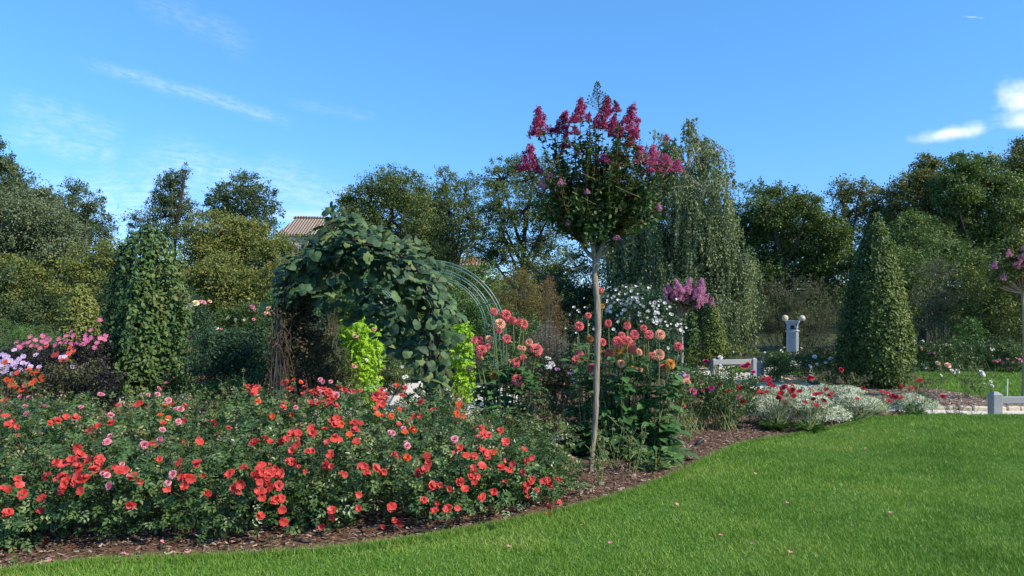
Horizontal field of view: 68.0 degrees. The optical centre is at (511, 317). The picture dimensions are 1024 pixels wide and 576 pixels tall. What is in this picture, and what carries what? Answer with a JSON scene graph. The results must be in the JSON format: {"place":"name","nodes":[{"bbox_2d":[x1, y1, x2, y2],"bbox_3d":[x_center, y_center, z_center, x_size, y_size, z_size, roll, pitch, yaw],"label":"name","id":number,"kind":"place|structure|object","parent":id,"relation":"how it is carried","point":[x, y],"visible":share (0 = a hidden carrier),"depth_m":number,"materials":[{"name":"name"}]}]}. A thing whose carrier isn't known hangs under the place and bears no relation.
{"place":"outdoors","nodes":[
{"label":"outdoors","id":0,"kind":"place"},
{"bbox_2d":[0,317,82,386],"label":"fern bush","id":1,"kind":"object","parent":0,"point":[21,334],"visible":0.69,"depth_m":17.90,"materials":[{"name":"green plant"}]},
{"bbox_2d":[190,364,278,425],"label":"rose bush","id":2,"kind":"object","parent":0,"point":[258,378],"visible":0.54,"depth_m":10.91,"materials":[{"name":"green plant"}]},
{"bbox_2d":[312,383,522,416],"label":"gravel path","id":3,"kind":"structure","parent":0,"point":[393,398],"depth_m":15.16,"materials":[{"name":"grey gravel"}]},
{"bbox_2d":[336,316,386,408],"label":"lime vine","id":4,"kind":"object","parent":3,"relation":"on","point":[366,372],"visible":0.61,"depth_m":13.00,"materials":[{"name":"green plant"}]},
{"bbox_2d":[373,316,425,395],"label":"rose bush","id":5,"kind":"object","parent":3,"relation":"on","point":[394,375],"visible":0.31,"depth_m":15.56,"materials":[{"name":"green plant"}]},
{"bbox_2d":[350,260,506,410],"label":"metal arch","id":6,"kind":"structure","parent":3,"relation":"on","point":[481,305],"depth_m":15.19,"materials":[{"name":"green paint"}]},
{"bbox_2d":[448,321,482,411],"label":"lime vine","id":7,"kind":"object","parent":3,"relation":"on","point":[464,385],"visible":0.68,"depth_m":12.70,"materials":[{"name":"green plant"}]},
{"bbox_2d":[475,309,557,385],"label":"box shrub","id":8,"kind":"object","parent":3,"relation":"on","point":[527,331],"visible":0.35,"depth_m":17.73,"materials":[{"name":"green plant"}]},
{"bbox_2d":[0,268,1021,395],"bbox_3d":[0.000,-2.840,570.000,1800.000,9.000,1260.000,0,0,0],"label":"ground","id":9,"kind":"structure","parent":0,"point":[831,338],"depth_m":45.79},
{"bbox_2d":[0,135,49,251],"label":"poplar","id":10,"kind":"object","parent":9,"relation":"on","point":[6,164],"visible":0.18,"depth_m":38.40,"materials":[{"name":"green plant"}]},
{"bbox_2d":[0,173,97,355],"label":"aspen","id":11,"kind":"object","parent":9,"relation":"on","point":[42,225],"visible":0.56,"depth_m":31.60,"materials":[{"name":"green plant"}]},
{"bbox_2d":[0,234,124,351],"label":"hazel bush","id":12,"kind":"object","parent":9,"relation":"on","point":[86,270],"visible":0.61,"depth_m":27.69,"materials":[{"name":"green plant"}]},
{"bbox_2d":[0,256,144,358],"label":"laurel bush","id":13,"kind":"object","parent":9,"relation":"on","point":[24,306],"visible":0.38,"depth_m":26.88,"materials":[{"name":"green plant"}]},
{"bbox_2d":[55,176,95,279],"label":"alder","id":14,"kind":"object","parent":9,"relation":"on","point":[74,187],"visible":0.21,"depth_m":42.52,"materials":[{"name":"green plant"}]},
{"bbox_2d":[66,187,122,271],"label":"alder","id":15,"kind":"object","parent":9,"relation":"on","point":[99,227],"visible":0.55,"depth_m":41.33,"materials":[{"name":"green plant"}]},
{"bbox_2d":[116,159,202,321],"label":"alder","id":16,"kind":"object","parent":9,"relation":"on","point":[165,202],"visible":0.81,"depth_m":43.97,"materials":[{"name":"green plant"}]},
{"bbox_2d":[138,249,320,347],"bbox_3d":[-8.991,-0.251,24.705,5.663,3.837,4.026,0,0,0],"label":"sallow","id":17,"kind":"object","parent":9,"relation":"on","point":[227,287],"visible":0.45,"depth_m":23.77,"materials":[{"name":"green plant"}]},
{"bbox_2d":[162,203,307,293],"bbox_3d":[-10.774,-1.406,30.238,6.003,6.115,4.797,0,0,0],"label":"sallow","id":18,"kind":"object","parent":9,"relation":"on","point":[247,243],"visible":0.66,"depth_m":29.20,"materials":[{"name":"green plant"}]},
{"bbox_2d":[198,168,285,231],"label":"cherry tree","id":19,"kind":"object","parent":9,"relation":"on","point":[238,193],"visible":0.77,"depth_m":41.33,"materials":[{"name":"green plant"}]},
{"bbox_2d":[277,216,344,275],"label":"stone house","id":20,"kind":"structure","parent":9,"relation":"on","point":[303,225],"depth_m":73.23,"materials":[{"name":"ceramic"}]},
{"bbox_2d":[322,162,450,346],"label":"oak","id":21,"kind":"object","parent":9,"relation":"on","point":[396,195],"visible":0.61,"depth_m":41.51,"materials":[{"name":"green plant"}]},
{"bbox_2d":[324,257,507,362],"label":"elder bush","id":22,"kind":"object","parent":9,"relation":"on","point":[482,275],"visible":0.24,"depth_m":26.84,"materials":[{"name":"green plant"}]},
{"bbox_2d":[0,373,904,570],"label":"mulch bed","id":23,"kind":"object","parent":9,"relation":"on","point":[268,531],"visible":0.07,"depth_m":5.85,"materials":[{"name":"brown wood"}]},
{"bbox_2d":[0,343,74,414],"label":"dahlia plant","id":24,"kind":"object","parent":23,"relation":"on","point":[13,362],"visible":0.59,"depth_m":11.48,"materials":[{"name":"purple plant"}]},
{"bbox_2d":[0,351,113,423],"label":"dahlia plant","id":25,"kind":"object","parent":23,"relation":"on","point":[32,377],"visible":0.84,"depth_m":10.66,"materials":[{"name":"red plant"}]},
{"bbox_2d":[0,386,115,450],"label":"rose bush","id":26,"kind":"object","parent":23,"relation":"on","point":[95,402],"visible":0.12,"depth_m":8.71,"materials":[{"name":"green plant"}]},
{"bbox_2d":[0,381,117,477],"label":"rose bush","id":27,"kind":"object","parent":23,"relation":"on","point":[71,405],"visible":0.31,"depth_m":7.44,"materials":[{"name":"green plant"}]},
{"bbox_2d":[0,397,120,507],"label":"rose bush","id":28,"kind":"object","parent":23,"relation":"on","point":[78,436],"visible":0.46,"depth_m":6.50,"materials":[{"name":"green plant"}]},
{"bbox_2d":[8,318,120,413],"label":"dahlia plant","id":29,"kind":"object","parent":23,"relation":"on","point":[85,342],"visible":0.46,"depth_m":12.51,"materials":[{"name":"pink plant"}]},
{"bbox_2d":[0,432,137,565],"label":"rose bush","id":30,"kind":"object","parent":23,"relation":"on","point":[16,525],"visible":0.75,"depth_m":5.36,"materials":[{"name":"green plant"}]},
{"bbox_2d":[53,283,104,363],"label":"bush","id":31,"kind":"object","parent":23,"relation":"on","point":[79,296],"depth_m":21.23,"materials":[{"name":"green plant"}]},
{"bbox_2d":[49,359,131,424],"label":"smoke bush","id":32,"kind":"object","parent":23,"relation":"on","point":[103,372],"visible":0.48,"depth_m":10.74,"materials":[{"name":"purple plant"}]},
{"bbox_2d":[24,421,224,543],"bbox_3d":[-2.900,1.197,5.721,1.340,0.893,1.520,0,0,0],"label":"rose bush","id":33,"kind":"object","parent":23,"relation":"on","point":[139,480],"visible":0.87,"depth_m":5.42,"materials":[{"name":"green plant"}]},
{"bbox_2d":[42,379,230,502],"bbox_3d":[-3.228,1.117,6.682,1.544,1.072,1.372,0,0,-31],"label":"rose bush","id":34,"kind":"object","parent":23,"relation":"on","point":[159,430],"visible":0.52,"depth_m":6.59,"materials":[{"name":"green plant"}]},
{"bbox_2d":[96,223,202,413],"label":"vine column","id":35,"kind":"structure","parent":23,"relation":"on","point":[130,277],"depth_m":13.15,"materials":[{"name":"green plant"}]},
{"bbox_2d":[99,382,218,462],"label":"rose bush","id":36,"kind":"object","parent":23,"relation":"on","point":[146,397],"visible":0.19,"depth_m":7.67,"materials":[{"name":"green plant"}]},
{"bbox_2d":[182,285,218,391],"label":"climbing rose","id":37,"kind":"object","parent":23,"relation":"on","point":[197,320],"visible":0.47,"depth_m":16.37,"materials":[{"name":"green plant"}]},
{"bbox_2d":[178,320,278,413],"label":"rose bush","id":38,"kind":"object","parent":23,"relation":"on","point":[229,360],"visible":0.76,"depth_m":12.19,"materials":[{"name":"green plant"}]},
{"bbox_2d":[188,297,272,382],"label":"rose bush","id":39,"kind":"object","parent":23,"relation":"on","point":[238,318],"visible":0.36,"depth_m":17.10,"materials":[{"name":"green plant"}]},
{"bbox_2d":[136,421,348,550],"bbox_3d":[-1.989,1.210,5.808,1.446,0.907,1.311,0,0,-42],"label":"rose bush","id":40,"kind":"object","parent":23,"relation":"on","point":[256,479],"visible":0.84,"depth_m":5.50,"materials":[{"name":"green plant"}]},
{"bbox_2d":[157,385,338,501],"bbox_3d":[-2.413,1.147,6.805,1.392,1.054,1.535,0,0,40],"label":"rose bush","id":41,"kind":"object","parent":23,"relation":"on","point":[214,428],"visible":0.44,"depth_m":6.73,"materials":[{"name":"green plant"}]},
{"bbox_2d":[190,368,320,478],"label":"rose bush","id":42,"kind":"object","parent":23,"relation":"on","point":[255,390],"visible":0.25,"depth_m":7.73,"materials":[{"name":"green plant"}]},
{"bbox_2d":[216,417,415,544],"bbox_3d":[-1.567,1.211,5.963,1.548,0.861,1.466,0,0,44],"label":"rose bush","id":43,"kind":"object","parent":23,"relation":"on","point":[337,512],"visible":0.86,"depth_m":5.71,"materials":[{"name":"green plant"}]},
{"bbox_2d":[287,302,382,413],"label":"rose bush","id":44,"kind":"object","parent":23,"relation":"on","point":[324,368],"visible":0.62,"depth_m":12.20,"materials":[{"name":"green plant"}]},
{"bbox_2d":[287,377,401,468],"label":"rose bush","id":45,"kind":"object","parent":23,"relation":"on","point":[320,392],"visible":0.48,"depth_m":7.87,"materials":[{"name":"green plant"}]},
{"bbox_2d":[274,383,423,495],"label":"rose bush","id":46,"kind":"object","parent":23,"relation":"on","point":[380,401],"visible":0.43,"depth_m":6.84,"materials":[{"name":"green plant"}]},
{"bbox_2d":[259,201,467,420],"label":"leafy arch","id":47,"kind":"structure","parent":23,"relation":"on","point":[418,278],"depth_m":10.39,"materials":[{"name":"green plant"}]},
{"bbox_2d":[375,385,487,449],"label":"rose bush","id":48,"kind":"object","parent":23,"relation":"on","point":[422,395],"visible":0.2,"depth_m":8.13,"materials":[{"name":"green plant"}]},
{"bbox_2d":[389,393,514,486],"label":"rose bush","id":49,"kind":"object","parent":23,"relation":"on","point":[457,412],"visible":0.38,"depth_m":7.11,"materials":[{"name":"green plant"}]},
{"bbox_2d":[353,409,557,526],"bbox_3d":[-0.510,1.210,6.184,1.766,0.883,1.437,0,0,0],"label":"rose bush","id":50,"kind":"object","parent":23,"relation":"on","point":[419,491],"visible":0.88,"depth_m":5.88,"materials":[{"name":"green plant"}]},
{"bbox_2d":[451,308,549,438],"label":"dahlia plant","id":51,"kind":"object","parent":23,"relation":"on","point":[491,393],"visible":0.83,"depth_m":9.35,"materials":[{"name":"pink plant"}]},
{"bbox_2d":[451,406,585,474],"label":"rose bush","id":52,"kind":"object","parent":23,"relation":"on","point":[524,426],"visible":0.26,"depth_m":7.58,"materials":[{"name":"green plant"}]},
{"bbox_2d":[486,267,558,364],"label":"catkin shrub","id":53,"kind":"object","parent":23,"relation":"on","point":[518,276],"visible":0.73,"depth_m":20.31,"materials":[{"name":"brown plant"}]},
{"bbox_2d":[439,416,608,511],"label":"rose bush","id":54,"kind":"object","parent":23,"relation":"on","point":[531,471],"visible":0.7,"depth_m":6.33,"materials":[{"name":"green plant"}]},
{"bbox_2d":[493,440,604,501],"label":"rose bush","id":55,"kind":"object","parent":23,"relation":"on","point":[571,483],"visible":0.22,"depth_m":6.81,"materials":[{"name":"green plant"}]},
{"bbox_2d":[514,384,586,454],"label":"rose bush","id":56,"kind":"object","parent":23,"relation":"on","point":[547,415],"visible":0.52,"depth_m":8.76,"materials":[{"name":"green plant"}]},
{"bbox_2d":[518,317,584,408],"bbox_3d":[0.700,0.795,13.605,1.311,1.653,0.684,0,0,0],"label":"russian sage","id":57,"kind":"object","parent":23,"relation":"on","point":[543,338],"visible":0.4,"depth_m":13.44,"materials":[{"name":"green plant"}]},
{"bbox_2d":[522,344,581,417],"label":"rose bush","id":58,"kind":"object","parent":23,"relation":"on","point":[559,378],"visible":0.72,"depth_m":12.33,"materials":[{"name":"plant"}]},
{"bbox_2d":[539,273,573,369],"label":"russet shrub","id":59,"kind":"object","parent":23,"relation":"on","point":[548,308],"visible":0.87,"depth_m":19.28,"materials":[{"name":"brown plant"}]},
{"bbox_2d":[560,287,629,455],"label":"dahlia plant","id":60,"kind":"object","parent":23,"relation":"on","point":[587,383],"visible":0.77,"depth_m":8.81,"materials":[{"name":"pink plant"}]},
{"bbox_2d":[514,81,683,472],"bbox_3d":[0.894,-0.389,7.800,1.752,4.119,1.208,0,0,0],"label":"crape myrtle","id":61,"kind":"object","parent":23,"relation":"on","point":[603,204],"visible":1,"depth_m":7.68,"materials":[{"name":"green plant"}]},
{"bbox_2d":[587,414,637,468],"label":"plant","id":62,"kind":"object","parent":23,"relation":"on","point":[621,442],"visible":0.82,"depth_m":8.01,"materials":[{"name":"green plant"}]},
{"bbox_2d":[585,320,649,461],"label":"dahlia plant","id":63,"kind":"object","parent":23,"relation":"on","point":[620,393],"visible":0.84,"depth_m":8.63,"materials":[{"name":"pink plant"}]},
{"bbox_2d":[557,282,695,413],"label":"rose bush","id":64,"kind":"object","parent":23,"relation":"on","point":[666,342],"visible":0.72,"depth_m":12.36,"materials":[{"name":"green plant"}]},
{"bbox_2d":[615,325,698,463],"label":"dahlia plant","id":65,"kind":"object","parent":23,"relation":"on","point":[660,434],"visible":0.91,"depth_m":8.57,"materials":[{"name":"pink plant"}]},
{"bbox_2d":[630,445,684,470],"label":"basal leaves","id":66,"kind":"object","parent":23,"relation":"on","point":[664,459],"visible":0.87,"depth_m":7.99,"materials":[{"name":"green plant"}]},
{"bbox_2d":[656,275,713,367],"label":"crape myrtle","id":67,"kind":"object","parent":23,"relation":"on","point":[688,294],"visible":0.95,"depth_m":16.25,"materials":[{"name":"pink plant"}]},
{"bbox_2d":[660,360,719,431],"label":"rose bush","id":68,"kind":"object","parent":23,"relation":"on","point":[691,395],"visible":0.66,"depth_m":10.72,"materials":[{"name":"green plant"}]},
{"bbox_2d":[691,355,760,431],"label":"rose bush","id":69,"kind":"object","parent":23,"relation":"on","point":[728,401],"visible":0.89,"depth_m":10.83,"materials":[{"name":"green plant"}]},
{"bbox_2d":[688,359,774,415],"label":"rose bush","id":70,"kind":"object","parent":23,"relation":"on","point":[752,382],"visible":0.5,"depth_m":12.48,"materials":[{"name":"green plant"}]},
{"bbox_2d":[741,389,806,423],"bbox_3d":[3.974,1.355,11.468,0.966,0.572,0.722,0,0,28],"label":"white spurge","id":71,"kind":"object","parent":23,"relation":"on","point":[760,415],"visible":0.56,"depth_m":11.35,"materials":[{"name":"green plant"}]},
{"bbox_2d":[757,376,802,430],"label":"gerbera plant","id":72,"kind":"object","parent":23,"relation":"on","point":[777,425],"visible":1,"depth_m":10.84,"materials":[{"name":"green plant"}]},
{"bbox_2d":[776,387,857,424],"bbox_3d":[4.462,1.290,11.011,1.206,0.636,0.814,0,0,0],"label":"white spurge","id":73,"kind":"object","parent":23,"relation":"on","point":[834,412],"visible":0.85,"depth_m":10.94,"materials":[{"name":"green plant"}]},
{"bbox_2d":[764,378,871,410],"bbox_3d":[5.165,1.319,12.906,1.724,0.618,0.972,0,0,0],"label":"white spurge","id":74,"kind":"object","parent":23,"relation":"on","point":[837,390],"visible":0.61,"depth_m":12.83,"materials":[{"name":"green plant"}]},
{"bbox_2d":[831,386,891,416],"bbox_3d":[5.471,1.351,11.984,1.045,0.576,0.708,0,0,-20],"label":"white spurge","id":75,"kind":"object","parent":23,"relation":"on","point":[860,405],"visible":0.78,"depth_m":11.82,"materials":[{"name":"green plant"}]},
{"bbox_2d":[423,162,495,322],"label":"oak","id":76,"kind":"object","parent":9,"relation":"on","point":[471,232],"visible":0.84,"depth_m":43.74,"materials":[{"name":"green plant"}]},
{"bbox_2d":[421,288,516,381],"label":"bay shrub","id":77,"kind":"object","parent":9,"relation":"on","point":[474,311],"visible":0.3,"depth_m":19.26,"materials":[{"name":"green plant"}]},
{"bbox_2d":[0,246,1020,343],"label":"woods","id":78,"kind":"object","parent":9,"relation":"on","point":[463,261],"visible":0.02,"depth_m":55.60,"materials":[{"name":"green plant"}]},
{"bbox_2d":[467,148,591,344],"bbox_3d":[1.209,-3.713,39.777,7.086,10.765,5.451,0,0,0],"label":"oak","id":79,"kind":"object","parent":9,"relation":"on","point":[539,244],"visible":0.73,"depth_m":39.46,"materials":[{"name":"green plant"}]},
{"bbox_2d":[483,244,605,357],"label":"yew bush","id":80,"kind":"object","parent":9,"relation":"on","point":[581,294],"visible":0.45,"depth_m":30.61,"materials":[{"name":"green plant"}]},
{"bbox_2d":[598,117,767,360],"bbox_3d":[6.295,-2.813,27.692,6.553,8.939,4.580,0,0,0],"label":"weeping birch","id":81,"kind":"object","parent":9,"relation":"on","point":[698,231],"visible":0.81,"depth_m":27.02,"materials":[{"name":"green plant"}]},
{"bbox_2d":[739,271,845,359],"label":"cotinus bush","id":82,"kind":"object","parent":9,"relation":"on","point":[773,323],"visible":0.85,"depth_m":29.28,"materials":[{"name":"green plant"}]},
{"bbox_2d":[728,176,863,351],"bbox_3d":[12.211,-2.207,33.293,7.649,7.744,5.349,0,0,0],"label":"round headed tree","id":83,"kind":"object","parent":9,"relation":"on","point":[819,247],"visible":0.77,"depth_m":32.46,"materials":[{"name":"green plant"}]},
{"bbox_2d":[821,173,895,284],"bbox_3d":[17.550,-2.693,38.019,5.701,8.708,2.837,0,0,-42],"label":"sycamore","id":84,"kind":"object","parent":9,"relation":"on","point":[858,209],"visible":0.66,"depth_m":37.02,"materials":[{"name":"green plant"}]},
{"bbox_2d":[849,207,1001,359],"bbox_3d":[16.419,-1.461,30.350,6.298,6.251,4.590,0,0,-25],"label":"holly","id":85,"kind":"object","parent":9,"relation":"on","point":[931,246],"visible":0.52,"depth_m":29.68,"materials":[{"name":"green plant"}]},
{"bbox_2d":[875,150,994,346],"bbox_3d":[19.401,-3.222,35.917,5.994,9.757,4.423,0,0,-21],"label":"maple","id":86,"kind":"object","parent":9,"relation":"on","point":[925,166],"visible":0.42,"depth_m":35.92,"materials":[{"name":"green plant"}]},
{"bbox_2d":[902,255,984,364],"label":"willow bush","id":87,"kind":"object","parent":9,"relation":"on","point":[931,324],"visible":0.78,"depth_m":25.69,"materials":[{"name":"green plant"}]},
{"bbox_2d":[917,147,1023,342],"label":"maple","id":88,"kind":"object","parent":9,"relation":"on","point":[975,187],"visible":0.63,"depth_m":34.22,"materials":[{"name":"green plant"}]},
{"bbox_2d":[945,242,1023,367],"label":"dogwood bush","id":89,"kind":"object","parent":9,"relation":"on","point":[997,301],"visible":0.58,"depth_m":24.75,"materials":[{"name":"green plant"}]},
{"bbox_2d":[982,135,1023,349],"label":"maple","id":90,"kind":"object","parent":9,"relation":"on","point":[1015,161],"visible":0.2,"depth_m":36.18,"materials":[{"name":"green plant"}]},
{"bbox_2d":[0,0,1023,290],"label":"sky","id":91,"kind":"structure","parent":0,"point":[304,96],"materials":[{"name":"blue"}]},
{"bbox_2d":[0,412,1023,575],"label":"lawn","id":92,"kind":"structure","parent":0,"point":[644,539],"depth_m":5.73,"materials":[{"name":"green plant"}]},
{"bbox_2d":[886,389,940,414],"bbox_3d":[6.122,1.298,11.467,0.807,0.470,0.548,0,0,0],"label":"white spurge","id":93,"kind":"object","parent":92,"relation":"on","point":[918,404],"visible":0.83,"depth_m":11.44,"materials":[{"name":"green plant"}]},
{"bbox_2d":[690,366,1023,414],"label":"gravel path","id":94,"kind":"structure","parent":0,"point":[929,411],"depth_m":17.86,"materials":[{"name":"grey gravel"}]},
{"bbox_2d":[697,304,731,368],"bbox_3d":[6.272,0.582,23.522,1.086,2.105,1.097,0,0,0],"label":"hornbeam pyramid","id":95,"kind":"object","parent":94,"relation":"on","point":[712,341],"visible":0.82,"depth_m":23.30,"materials":[{"name":"green plant"}]},
{"bbox_2d":[684,343,761,369],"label":"rose bush","id":96,"kind":"object","parent":94,"relation":"on","point":[735,349],"visible":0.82,"depth_m":23.25,"materials":[{"name":"green plant"}]},
{"bbox_2d":[761,347,797,381],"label":"rose bush","id":97,"kind":"object","parent":94,"relation":"on","point":[771,361],"visible":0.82,"depth_m":19.11,"materials":[{"name":"green plant"}]},
{"bbox_2d":[729,366,1021,397],"bbox_3d":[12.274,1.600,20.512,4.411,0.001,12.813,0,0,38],"label":"lawn","id":98,"kind":"structure","parent":0,"point":[980,382],"depth_m":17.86,"materials":[{"name":"green plant"}]},
{"bbox_2d":[922,338,967,372],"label":"rose bush","id":99,"kind":"object","parent":98,"relation":"on","point":[938,350],"visible":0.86,"depth_m":22.26,"materials":[{"name":"green plant"}]},
{"bbox_2d":[934,317,991,367],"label":"spindle bush","id":100,"kind":"object","parent":98,"relation":"on","point":[965,336],"visible":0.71,"depth_m":23.62,"materials":[{"name":"green plant"}]},
{"bbox_2d":[992,340,1022,372],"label":"rose bush","id":101,"kind":"object","parent":98,"relation":"on","point":[1011,364],"visible":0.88,"depth_m":22.29,"materials":[{"name":"green plant"}]},
{"bbox_2d":[784,374,1023,406],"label":"mulch bed","id":102,"kind":"object","parent":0,"point":[974,401],"visible":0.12,"depth_m":15.43,"materials":[{"name":"brown wood"}]},
{"bbox_2d":[774,344,846,383],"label":"rose bush","id":103,"kind":"object","parent":102,"relation":"on","point":[814,358],"visible":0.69,"depth_m":18.33,"materials":[{"name":"green plant"}]},
{"bbox_2d":[830,212,918,388],"bbox_3d":[8.377,-0.378,17.489,1.754,4.126,1.728,0,0,-33],"label":"hornbeam pyramid","id":104,"kind":"object","parent":102,"relation":"on","point":[876,264],"visible":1,"depth_m":17.11,"materials":[{"name":"green plant"}]},
{"bbox_2d":[978,224,1023,395],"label":"crape myrtle","id":105,"kind":"object","parent":102,"relation":"on","point":[1012,254],"visible":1,"depth_m":14.44,"materials":[{"name":"green plant"}]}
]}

